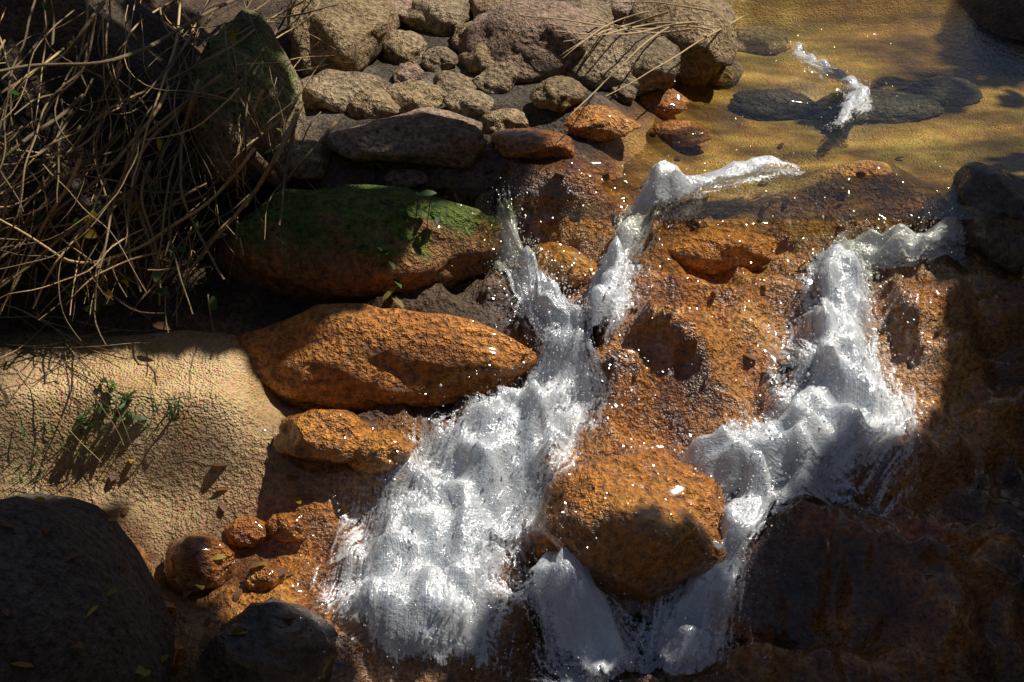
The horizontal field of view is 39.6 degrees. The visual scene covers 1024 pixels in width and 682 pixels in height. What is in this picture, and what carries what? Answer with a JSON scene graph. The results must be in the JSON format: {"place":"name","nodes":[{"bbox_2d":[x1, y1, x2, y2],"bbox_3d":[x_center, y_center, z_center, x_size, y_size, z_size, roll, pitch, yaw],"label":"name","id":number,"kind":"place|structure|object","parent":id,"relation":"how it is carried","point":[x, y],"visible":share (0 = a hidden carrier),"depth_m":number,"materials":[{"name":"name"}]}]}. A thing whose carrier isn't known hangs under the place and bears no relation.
{"place":"outdoors","nodes":[
{"label":"outdoors","id":0,"kind":"place"},
{"bbox_2d":[0,0,1023,681],"bbox_3d":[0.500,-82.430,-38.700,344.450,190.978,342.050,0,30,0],"label":"rocky ground","id":1,"kind":"structure","parent":0,"point":[930,588],"depth_m":6.72,"materials":[{"name":"brown stone"}]},
{"bbox_2d":[0,0,743,462],"bbox_3d":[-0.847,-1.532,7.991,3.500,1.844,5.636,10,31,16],"label":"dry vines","id":2,"kind":"object","parent":1,"relation":"on","point":[268,172],"visible":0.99,"depth_m":6.78,"materials":[{"name":"brown plant"}]},
{"bbox_2d":[1,2,1014,678],"bbox_3d":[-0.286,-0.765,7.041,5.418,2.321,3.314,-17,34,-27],"label":"leaves and grass","id":3,"kind":"object","parent":1,"relation":"on","point":[205,638],"visible":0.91,"depth_m":6.55,"materials":[{"name":"green plant"}]},
{"bbox_2d":[0,0,1023,681],"bbox_3d":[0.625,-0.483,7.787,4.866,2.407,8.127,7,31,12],"label":"boulders","id":4,"kind":"object","parent":1,"relation":"on","point":[644,526],"visible":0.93,"depth_m":6.91,"materials":[{"name":"brown stone"}]},
{"bbox_2d":[311,41,965,681],"bbox_3d":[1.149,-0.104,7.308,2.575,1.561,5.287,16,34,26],"label":"white water","id":5,"kind":"structure","parent":1,"relation":"on","point":[577,603],"depth_m":6.35,"materials":[{"name":"white liquid"}]},
{"bbox_2d":[296,26,971,681],"bbox_3d":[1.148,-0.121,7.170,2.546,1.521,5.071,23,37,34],"label":"spray","id":6,"kind":"object","parent":5,"relation":"on","point":[618,356],"visible":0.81,"depth_m":6.57,"materials":[{"name":"white liquid"}]},
{"bbox_2d":[212,0,1023,218],"bbox_3d":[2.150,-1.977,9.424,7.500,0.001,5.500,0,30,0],"label":"pool water","id":7,"kind":"structure","parent":0,"point":[900,186],"depth_m":7.81,"materials":[{"name":"brown liquid"}]}
]}

